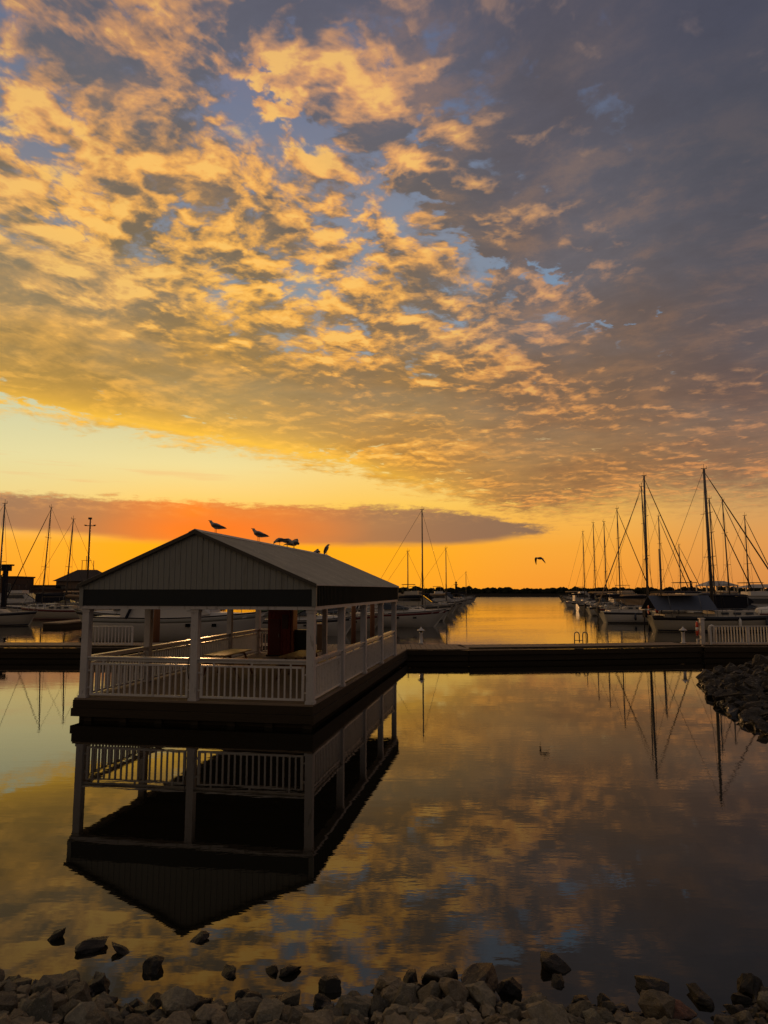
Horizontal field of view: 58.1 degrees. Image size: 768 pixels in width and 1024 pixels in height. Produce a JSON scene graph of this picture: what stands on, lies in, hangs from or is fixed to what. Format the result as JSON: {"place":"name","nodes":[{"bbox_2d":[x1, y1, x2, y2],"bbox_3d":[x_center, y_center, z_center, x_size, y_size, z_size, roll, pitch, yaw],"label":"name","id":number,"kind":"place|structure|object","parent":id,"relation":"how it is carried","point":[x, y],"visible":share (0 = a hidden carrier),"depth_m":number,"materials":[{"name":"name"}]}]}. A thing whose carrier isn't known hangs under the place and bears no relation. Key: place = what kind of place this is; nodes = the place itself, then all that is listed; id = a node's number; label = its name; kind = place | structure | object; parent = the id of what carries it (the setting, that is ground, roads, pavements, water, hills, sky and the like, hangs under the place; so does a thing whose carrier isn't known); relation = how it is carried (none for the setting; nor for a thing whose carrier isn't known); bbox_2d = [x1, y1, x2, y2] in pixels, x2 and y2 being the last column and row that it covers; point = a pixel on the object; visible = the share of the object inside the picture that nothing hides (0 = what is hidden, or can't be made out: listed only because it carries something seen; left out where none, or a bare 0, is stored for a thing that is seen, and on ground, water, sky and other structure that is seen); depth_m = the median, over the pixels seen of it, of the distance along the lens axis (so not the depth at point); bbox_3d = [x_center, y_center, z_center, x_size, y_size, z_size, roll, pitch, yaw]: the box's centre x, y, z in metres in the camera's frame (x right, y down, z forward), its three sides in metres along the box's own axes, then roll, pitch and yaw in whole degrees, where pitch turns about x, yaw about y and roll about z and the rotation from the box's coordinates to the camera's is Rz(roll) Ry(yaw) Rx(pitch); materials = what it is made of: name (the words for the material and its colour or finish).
{"place":"outdoors","nodes":[
{"label":"outdoors","id":0,"kind":"place"},
{"bbox_2d":[0,991,17,1014],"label":"rock","id":1,"kind":"object","parent":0,"point":[9,1001],"visible":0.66,"depth_m":5.01,"materials":[{"name":"stone"}]},
{"bbox_2d":[30,973,67,994],"bbox_3d":[-2.701,3.846,5.566,0.289,0.188,0.217,-2,-8,-20],"label":"rock","id":2,"kind":"object","parent":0,"point":[59,982],"visible":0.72,"depth_m":5.56,"materials":[{"name":"stone"}]},
{"bbox_2d":[48,989,67,1010],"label":"rock","id":3,"kind":"object","parent":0,"point":[59,999],"visible":0.28,"depth_m":5.16,"materials":[{"name":"stone"}]},
{"bbox_2d":[75,936,108,953],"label":"rock","id":4,"kind":"object","parent":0,"point":[92,945],"visible":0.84,"depth_m":6.50,"materials":[{"name":"stone"}]},
{"bbox_2d":[88,971,109,995],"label":"rock","id":5,"kind":"object","parent":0,"point":[98,982],"visible":0.8,"depth_m":5.82,"materials":[{"name":"stone"}]},
{"bbox_2d":[368,995,388,1015],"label":"rock","id":6,"kind":"object","parent":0,"point":[379,1003],"visible":0.52,"depth_m":5.36,"materials":[{"name":"stone"}]},
{"bbox_2d":[0,597,767,1023],"bbox_3d":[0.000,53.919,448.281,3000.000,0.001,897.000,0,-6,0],"label":"water","id":7,"kind":"structure","parent":0,"point":[598,825],"depth_m":9.79,"materials":[{"name":"orange liquid"}]},
{"bbox_2d":[1,564,14,608],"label":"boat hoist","id":8,"kind":"object","parent":7,"relation":"on","point":[6,568],"visible":0.78,"depth_m":74.48,"materials":[{"name":"metal"}]},
{"bbox_2d":[0,503,37,625],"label":"sailboat","id":9,"kind":"object","parent":7,"relation":"on","point":[17,618],"visible":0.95,"depth_m":65.45,"materials":[{"name":"metal"}]},
{"bbox_2d":[0,590,55,605],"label":"motorboat","id":10,"kind":"object","parent":7,"relation":"on","point":[18,596],"visible":0.35,"depth_m":109.78,"materials":[{"name":"plastic"}]},
{"bbox_2d":[6,504,81,611],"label":"sailboat","id":11,"kind":"object","parent":7,"relation":"on","point":[14,608],"visible":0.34,"depth_m":87.47,"materials":[{"name":"metal"}]},
{"bbox_2d":[24,593,78,605],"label":"motorboat","id":12,"kind":"object","parent":7,"relation":"on","point":[69,601],"visible":0.22,"depth_m":99.89,"materials":[{"name":"plastic"}]},
{"bbox_2d":[42,619,81,627],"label":"marina dock","id":13,"kind":"object","parent":7,"relation":"on","point":[67,623],"visible":0.29,"depth_m":61.39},
{"bbox_2d":[21,516,112,619],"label":"sailboat","id":14,"kind":"object","parent":7,"relation":"on","point":[60,611],"visible":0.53,"depth_m":78.81,"materials":[{"name":"metal"}]},
{"bbox_2d":[70,603,120,621],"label":"motorboat","id":15,"kind":"object","parent":7,"relation":"on","point":[101,612],"visible":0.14,"depth_m":55.80,"materials":[{"name":"plastic"}]},
{"bbox_2d":[0,642,267,658],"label":"dock","id":16,"kind":"object","parent":7,"relation":"on","point":[66,650],"visible":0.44,"depth_m":33.99,"materials":[{"name":"wood"}]},
{"bbox_2d":[92,626,133,644],"bbox_3d":[-14.000,6.288,35.117,2.485,0.972,0.090,0,-6,0],"label":"fence","id":17,"kind":"object","parent":16,"relation":"on","point":[132,631],"visible":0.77,"depth_m":35.10,"materials":[{"name":"white paint"}]},
{"bbox_2d":[142,955,163,974],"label":"rock","id":18,"kind":"object","parent":7,"relation":"in","point":[151,965],"visible":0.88,"depth_m":6.16,"materials":[{"name":"stone"}]},
{"bbox_2d":[153,609,159,642],"bbox_3d":[-12.425,6.332,37.728,0.410,3.620,0.390,0,-6,0],"label":"mooring pile","id":19,"kind":"object","parent":7,"relation":"in","point":[156,630],"visible":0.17,"depth_m":37.60,"materials":[{"name":"brown paint"}]},
{"bbox_2d":[92,609,267,641],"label":"motorboat","id":20,"kind":"object","parent":7,"relation":"on","point":[175,624],"visible":0.46,"depth_m":45.25,"materials":[{"name":"plastic"}]},
{"bbox_2d":[70,529,407,728],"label":"pavilion","id":21,"kind":"structure","parent":7,"relation":"on","point":[196,571],"depth_m":17.95,"materials":[{"name":"paint"}]},
{"bbox_2d":[189,649,262,677],"bbox_3d":[-5.128,4.991,22.696,1.610,0.768,2.300,-1,-7,10],"label":"picnic table","id":22,"kind":"object","parent":21,"relation":"on","point":[225,653],"visible":0.6,"depth_m":22.21,"materials":[{"name":"brown wood"}]},
{"bbox_2d":[266,610,296,655],"bbox_3d":[-4.377,5.051,29.697,1.150,2.200,0.825,-1,-7,10],"label":"cabinet","id":23,"kind":"object","parent":21,"relation":"on","point":[282,625],"visible":0.66,"depth_m":29.32,"materials":[{"name":"red wood"}]},
{"bbox_2d":[267,650,325,679],"bbox_3d":[-2.666,4.942,22.263,1.610,0.768,2.300,-1,-7,10],"label":"picnic table","id":24,"kind":"object","parent":21,"relation":"on","point":[299,654],"visible":0.5,"depth_m":21.70,"materials":[{"name":"brown wood"}]},
{"bbox_2d":[294,629,306,651],"bbox_3d":[-3.528,5.605,29.700,0.690,1.100,0.690,-1,-7,10],"label":"litter bin","id":25,"kind":"object","parent":21,"relation":"on","point":[299,639],"visible":0.6,"depth_m":29.42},
{"bbox_2d":[261,608,358,635],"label":"motorboat","id":26,"kind":"object","parent":7,"relation":"on","point":[332,628],"visible":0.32,"depth_m":50.82,"materials":[{"name":"plastic"}]},
{"bbox_2d":[351,606,355,643],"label":"mooring pile","id":27,"kind":"object","parent":7,"relation":"in","point":[353,624],"visible":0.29,"depth_m":43.38,"materials":[{"name":"white paint"}]},
{"bbox_2d":[328,608,387,630],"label":"motorboat","id":28,"kind":"object","parent":7,"relation":"on","point":[358,619],"visible":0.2,"depth_m":56.90,"materials":[{"name":"plastic"}]},
{"bbox_2d":[316,644,467,660],"bbox_3d":[-0.125,7.088,34.221,8.250,0.831,3.100,0,-6,0],"label":"dock","id":29,"kind":"object","parent":7,"relation":"on","point":[436,652],"visible":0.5,"depth_m":32.76,"materials":[{"name":"wood"}]},
{"bbox_2d":[356,602,448,626],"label":"motorboat","id":30,"kind":"object","parent":7,"relation":"on","point":[406,616],"visible":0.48,"depth_m":62.45,"materials":[{"name":"fabric"}]},
{"bbox_2d":[367,509,450,620],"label":"sailboat","id":31,"kind":"object","parent":7,"relation":"on","point":[419,596],"visible":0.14,"depth_m":75.55,"materials":[{"name":"metal"}]},
{"bbox_2d":[396,584,456,615],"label":"motorboat","id":32,"kind":"object","parent":7,"relation":"on","point":[426,600],"visible":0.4,"depth_m":88.71,"materials":[{"name":"plastic"}]},
{"bbox_2d":[430,586,465,607],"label":"motorboat","id":33,"kind":"object","parent":7,"relation":"on","point":[439,598],"visible":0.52,"depth_m":128.15,"materials":[{"name":"plastic"}]},
{"bbox_2d":[452,593,649,596],"bbox_3d":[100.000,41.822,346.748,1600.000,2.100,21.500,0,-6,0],"label":"breakwater","id":34,"kind":"object","parent":7,"relation":"in","point":[515,595],"depth_m":337.94,"materials":[{"name":"stone"}]},
{"bbox_2d":[398,586,767,593],"bbox_3d":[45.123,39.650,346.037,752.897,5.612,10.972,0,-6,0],"label":"trees","id":35,"kind":"object","parent":34,"relation":"on","point":[505,590],"visible":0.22,"depth_m":342.84,"materials":[{"name":"green plant"}]},
{"bbox_2d":[540,951,570,973],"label":"rock","id":36,"kind":"object","parent":7,"relation":"in","point":[553,963],"visible":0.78,"depth_m":6.17,"materials":[{"name":"stone"}]},
{"bbox_2d":[459,642,702,660],"bbox_3d":[9.782,7.130,34.893,11.988,0.900,2.926,1,-7,-9],"label":"dock","id":37,"kind":"object","parent":7,"relation":"on","point":[509,652],"visible":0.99,"depth_m":33.69,"materials":[{"name":"wood"}]},
{"bbox_2d":[563,531,603,607],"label":"sailboat","id":38,"kind":"object","parent":7,"relation":"on","point":[567,604],"visible":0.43,"depth_m":132.98,"materials":[{"name":"metal"}]},
{"bbox_2d":[571,522,615,609],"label":"sailboat","id":39,"kind":"object","parent":7,"relation":"on","point":[575,603],"visible":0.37,"depth_m":117.31,"materials":[{"name":"metal"}]},
{"bbox_2d":[577,521,634,612],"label":"sailboat","id":40,"kind":"object","parent":7,"relation":"on","point":[582,608],"visible":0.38,"depth_m":103.00,"materials":[{"name":"metal"}]},
{"bbox_2d":[584,507,650,615],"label":"sailboat","id":41,"kind":"object","parent":7,"relation":"on","point":[590,611],"visible":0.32,"depth_m":91.55,"materials":[{"name":"metal"}]},
{"bbox_2d":[591,595,645,617],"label":"motorboat","id":42,"kind":"object","parent":7,"relation":"on","point":[624,602],"visible":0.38,"depth_m":83.48,"materials":[{"name":"plastic"}]},
{"bbox_2d":[596,485,675,610],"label":"sailboat","id":43,"kind":"object","parent":7,"relation":"on","point":[626,607],"visible":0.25,"depth_m":78.72,"materials":[{"name":"metal"}]},
{"bbox_2d":[597,475,694,622],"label":"sailboat","id":44,"kind":"object","parent":7,"relation":"on","point":[620,615],"visible":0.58,"depth_m":71.33,"materials":[{"name":"metal"}]},
{"bbox_2d":[634,975,668,993],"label":"rock","id":45,"kind":"object","parent":7,"relation":"in","point":[646,982],"visible":0.62,"depth_m":5.85,"materials":[{"name":"stone"}]},
{"bbox_2d":[633,514,689,593],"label":"sailboat","id":46,"kind":"object","parent":7,"relation":"on","point":[659,543],"visible":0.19,"depth_m":96.07,"materials":[{"name":"metal"}]},
{"bbox_2d":[647,582,729,623],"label":"motorboat","id":47,"kind":"object","parent":7,"relation":"on","point":[669,611],"visible":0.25,"depth_m":68.53,"materials":[{"name":"plastic"}]},
{"bbox_2d":[641,464,767,631],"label":"sailboat","id":48,"kind":"object","parent":7,"relation":"on","point":[711,613],"visible":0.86,"depth_m":56.54,"materials":[{"name":"metal"}]},
{"bbox_2d":[671,498,752,593],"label":"sailboat","id":49,"kind":"object","parent":7,"relation":"on","point":[713,567],"visible":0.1,"depth_m":75.74,"materials":[{"name":"metal"}]},
{"bbox_2d":[680,642,767,657],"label":"dock","id":50,"kind":"object","parent":7,"relation":"on","point":[732,650],"visible":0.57,"depth_m":34.38,"materials":[{"name":"wood"}]},
{"bbox_2d":[709,626,767,643],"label":"fence","id":51,"kind":"object","parent":50,"relation":"on","point":[747,629],"visible":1,"depth_m":35.68,"materials":[{"name":"white paint"}]},
{"bbox_2d":[685,594,767,612],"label":"motorboat","id":52,"kind":"object","parent":7,"relation":"on","point":[735,601],"visible":0.33,"depth_m":65.92,"materials":[{"name":"fabric"}]},
{"bbox_2d":[695,501,765,593],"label":"sailboat","id":53,"kind":"object","parent":7,"relation":"on","point":[728,584],"visible":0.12,"depth_m":81.77,"materials":[{"name":"metal"}]},
{"bbox_2d":[713,512,767,593],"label":"sailboat","id":54,"kind":"object","parent":7,"relation":"on","point":[746,539],"visible":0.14,"depth_m":87.91,"materials":[{"name":"metal"}]},
{"bbox_2d":[738,582,767,606],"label":"motorboat","id":55,"kind":"object","parent":7,"relation":"on","point":[759,598],"visible":0.25,"depth_m":70.07,"materials":[{"name":"plastic"}]},
{"bbox_2d":[0,0,767,589],"label":"sky","id":56,"kind":"structure","parent":0,"point":[318,274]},
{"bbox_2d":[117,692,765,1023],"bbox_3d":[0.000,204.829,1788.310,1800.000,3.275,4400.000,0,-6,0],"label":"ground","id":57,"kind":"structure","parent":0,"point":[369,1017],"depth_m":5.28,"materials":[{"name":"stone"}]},
{"bbox_2d":[0,576,35,592],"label":"house","id":58,"kind":"structure","parent":57,"relation":"on","point":[21,582],"depth_m":139.08,"materials":[{"name":"brown"}]},
{"bbox_2d":[24,990,53,1022],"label":"rock","id":59,"kind":"object","parent":57,"relation":"on","point":[39,1008],"visible":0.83,"depth_m":4.92,"materials":[{"name":"stone"}]},
{"bbox_2d":[31,588,79,601],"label":"house","id":60,"kind":"structure","parent":57,"relation":"on","point":[50,590],"depth_m":136.06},
{"bbox_2d":[56,999,81,1022],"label":"rock","id":61,"kind":"object","parent":57,"relation":"on","point":[64,1010],"visible":0.44,"depth_m":5.05,"materials":[{"name":"stone"}]},
{"bbox_2d":[63,969,80,985],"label":"rock","id":62,"kind":"object","parent":57,"relation":"on","point":[72,976],"visible":0.42,"depth_m":5.81,"materials":[{"name":"stone"}]},
{"bbox_2d":[53,556,101,587],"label":"house","id":63,"kind":"structure","parent":57,"relation":"on","point":[75,579],"depth_m":146.18,"materials":[{"name":"metal"}]},
{"bbox_2d":[65,980,91,1001],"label":"rock","id":64,"kind":"object","parent":57,"relation":"on","point":[80,990],"visible":0.48,"depth_m":5.31,"materials":[{"name":"stone"}]},
{"bbox_2d":[64,1001,97,1023],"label":"rock","id":65,"kind":"object","parent":57,"relation":"on","point":[78,1013],"visible":0.78,"depth_m":4.91,"materials":[{"name":"stone"}]},
{"bbox_2d":[85,1009,111,1023],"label":"rock","id":66,"kind":"object","parent":57,"relation":"on","point":[95,1016],"visible":1,"depth_m":4.88,"materials":[{"name":"stone"}]},
{"bbox_2d":[124,1013,151,1023],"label":"rock","id":67,"kind":"object","parent":57,"relation":"on","point":[133,1018],"visible":1,"depth_m":4.93,"materials":[{"name":"stone"}]},
{"bbox_2d":[134,1001,155,1015],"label":"rock","id":68,"kind":"object","parent":57,"relation":"on","point":[148,1008],"visible":0.5,"depth_m":5.43,"materials":[{"name":"stone"}]},
{"bbox_2d":[162,1011,191,1023],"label":"rock","id":69,"kind":"object","parent":57,"relation":"on","point":[179,1017],"visible":1,"depth_m":4.98,"materials":[{"name":"stone"}]},
{"bbox_2d":[160,986,198,1015],"bbox_3d":[-1.616,3.886,5.464,0.296,0.200,0.266,16,-6,-22],"label":"rock","id":70,"kind":"object","parent":57,"relation":"on","point":[172,999],"visible":0.81,"depth_m":5.44,"materials":[{"name":"stone"}]},
{"bbox_2d":[192,1003,225,1023],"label":"rock","id":71,"kind":"object","parent":57,"relation":"on","point":[205,1012],"visible":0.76,"depth_m":5.08,"materials":[{"name":"stone"}]},
{"bbox_2d":[211,1009,228,1023],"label":"rock","id":72,"kind":"object","parent":57,"relation":"on","point":[219,1016],"visible":0.99,"depth_m":5.05,"materials":[{"name":"stone"}]},
{"bbox_2d":[229,1009,250,1023],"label":"rock","id":73,"kind":"object","parent":57,"relation":"on","point":[238,1015],"visible":0.82,"depth_m":5.18,"materials":[{"name":"stone"}]},
{"bbox_2d":[237,997,260,1017],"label":"rock","id":74,"kind":"object","parent":57,"relation":"on","point":[250,1007],"visible":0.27,"depth_m":5.35,"materials":[{"name":"stone"}]},
{"bbox_2d":[253,998,283,1023],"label":"rock","id":75,"kind":"object","parent":57,"relation":"on","point":[274,1007],"visible":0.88,"depth_m":5.18,"materials":[{"name":"stone"}]},
{"bbox_2d":[277,989,300,1006],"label":"rock","id":76,"kind":"object","parent":57,"relation":"on","point":[291,998],"visible":0.48,"depth_m":5.53,"materials":[{"name":"stone"}]},
{"bbox_2d":[287,1006,303,1023],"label":"rock","id":77,"kind":"object","parent":57,"relation":"on","point":[295,1015],"visible":0.61,"depth_m":5.15,"materials":[{"name":"stone"}]},
{"bbox_2d":[300,1009,333,1023],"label":"rock","id":78,"kind":"object","parent":57,"relation":"on","point":[321,1016],"visible":1,"depth_m":4.87,"materials":[{"name":"stone"}]},
{"bbox_2d":[313,993,330,1008],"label":"rock","id":79,"kind":"object","parent":57,"relation":"on","point":[320,999],"visible":0.66,"depth_m":5.64,"materials":[{"name":"stone"}]},
{"bbox_2d":[318,975,341,992],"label":"rock","id":80,"kind":"object","parent":57,"relation":"on","point":[328,984],"visible":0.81,"depth_m":5.87,"materials":[{"name":"stone"}]},
{"bbox_2d":[334,994,368,1017],"bbox_3d":[-0.253,3.860,5.324,0.242,0.213,0.248,4,-7,-30],"label":"rock","id":81,"kind":"object","parent":57,"relation":"on","point":[346,1003],"visible":0.62,"depth_m":5.30,"materials":[{"name":"stone"}]},
{"bbox_2d":[0,979,767,1023],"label":"stones","id":82,"kind":"object","parent":57,"relation":"on","point":[471,1014],"visible":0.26,"depth_m":5.22,"materials":[{"name":"stone"}]},
{"bbox_2d":[370,975,404,993],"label":"rock","id":83,"kind":"object","parent":57,"relation":"on","point":[383,981],"visible":0.64,"depth_m":5.64,"materials":[{"name":"stone"}]},
{"bbox_2d":[381,985,397,1006],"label":"rock","id":84,"kind":"object","parent":57,"relation":"on","point":[388,993],"visible":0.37,"depth_m":5.48,"materials":[{"name":"stone"}]},
{"bbox_2d":[390,985,417,1005],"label":"rock","id":85,"kind":"object","parent":57,"relation":"on","point":[405,995],"visible":0.55,"depth_m":5.27,"materials":[{"name":"stone"}]},
{"bbox_2d":[417,980,442,1003],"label":"rock","id":86,"kind":"object","parent":57,"relation":"on","point":[433,988],"visible":0.46,"depth_m":5.46,"materials":[{"name":"stone"}]},
{"bbox_2d":[422,997,442,1012],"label":"rock","id":87,"kind":"object","parent":57,"relation":"on","point":[431,1004],"visible":0.53,"depth_m":5.12,"materials":[{"name":"stone"}]},
{"bbox_2d":[422,963,457,984],"bbox_3d":[0.498,4.007,5.935,0.220,0.238,0.352,-5,-8,38],"label":"rock","id":88,"kind":"object","parent":57,"relation":"on","point":[435,973],"visible":0.6,"depth_m":5.86,"materials":[{"name":"stone"}]},
{"bbox_2d":[438,977,468,1004],"bbox_3d":[0.561,3.793,5.455,0.237,0.159,0.345,25,0,-18],"label":"rock","id":89,"kind":"object","parent":57,"relation":"on","point":[455,989],"visible":0.86,"depth_m":5.41,"materials":[{"name":"stone"}]},
{"bbox_2d":[461,963,497,991],"bbox_3d":[0.813,4.027,5.922,0.299,0.203,0.670,5,-6,26],"label":"rock","id":90,"kind":"object","parent":57,"relation":"on","point":[485,972],"visible":0.61,"depth_m":5.92,"materials":[{"name":"stone"}]},
{"bbox_2d":[465,981,496,1007],"bbox_3d":[0.779,3.861,5.512,0.244,0.202,0.370,17,-22,-19],"label":"rock","id":91,"kind":"object","parent":57,"relation":"on","point":[480,992],"visible":0.77,"depth_m":5.44,"materials":[{"name":"stone"}]},
{"bbox_2d":[496,977,521,996],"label":"rock","id":92,"kind":"object","parent":57,"relation":"on","point":[510,987],"visible":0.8,"depth_m":5.79,"materials":[{"name":"stone"}]},
{"bbox_2d":[500,1002,521,1020],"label":"rock","id":93,"kind":"object","parent":57,"relation":"on","point":[508,1010],"visible":0.64,"depth_m":5.17,"materials":[{"name":"stone"}]},
{"bbox_2d":[526,999,567,1023],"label":"rock","id":94,"kind":"object","parent":57,"relation":"on","point":[544,1011],"visible":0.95,"depth_m":5.05,"materials":[{"name":"stone"}]},
{"bbox_2d":[569,1000,591,1018],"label":"rock","id":95,"kind":"object","parent":57,"relation":"on","point":[577,1009],"visible":0.54,"depth_m":5.33,"materials":[{"name":"stone"}]},
{"bbox_2d":[638,989,674,1019],"bbox_3d":[2.105,3.840,5.344,0.257,0.263,0.257,-4,-7,29],"label":"rock","id":96,"kind":"object","parent":57,"relation":"on","point":[655,1004],"visible":0.81,"depth_m":5.29,"materials":[{"name":"stone"}]},
{"bbox_2d":[673,999,697,1020],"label":"rock","id":97,"kind":"object","parent":57,"relation":"on","point":[682,1011],"visible":0.48,"depth_m":5.32,"materials":[{"name":"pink stone"}]},
{"bbox_2d":[686,983,714,1009],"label":"rock","id":98,"kind":"object","parent":57,"relation":"on","point":[699,995],"visible":0.94,"depth_m":5.69,"materials":[{"name":"stone"}]},
{"bbox_2d":[714,1014,737,1023],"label":"rock","id":99,"kind":"object","parent":57,"relation":"on","point":[720,1019],"visible":1,"depth_m":5.23,"materials":[{"name":"stone"}]},
{"bbox_2d":[696,654,767,708],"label":"bank stones","id":100,"kind":"object","parent":57,"relation":"on","point":[752,675],"visible":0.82,"depth_m":22.62,"materials":[{"name":"stone"}]},
{"bbox_2d":[731,1010,752,1023],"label":"rock","id":101,"kind":"object","parent":57,"relation":"on","point":[742,1017],"visible":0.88,"depth_m":5.28,"materials":[{"name":"stone"}]},
{"bbox_2d":[737,973,762,996],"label":"rock","id":102,"kind":"object","parent":57,"relation":"on","point":[749,984],"visible":0.77,"depth_m":5.81,"materials":[{"name":"stone"}]},
{"bbox_2d":[756,991,767,1012],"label":"rock","id":103,"kind":"object","parent":57,"relation":"on","point":[762,1000],"visible":0.93,"depth_m":5.46,"materials":[{"name":"stone"}]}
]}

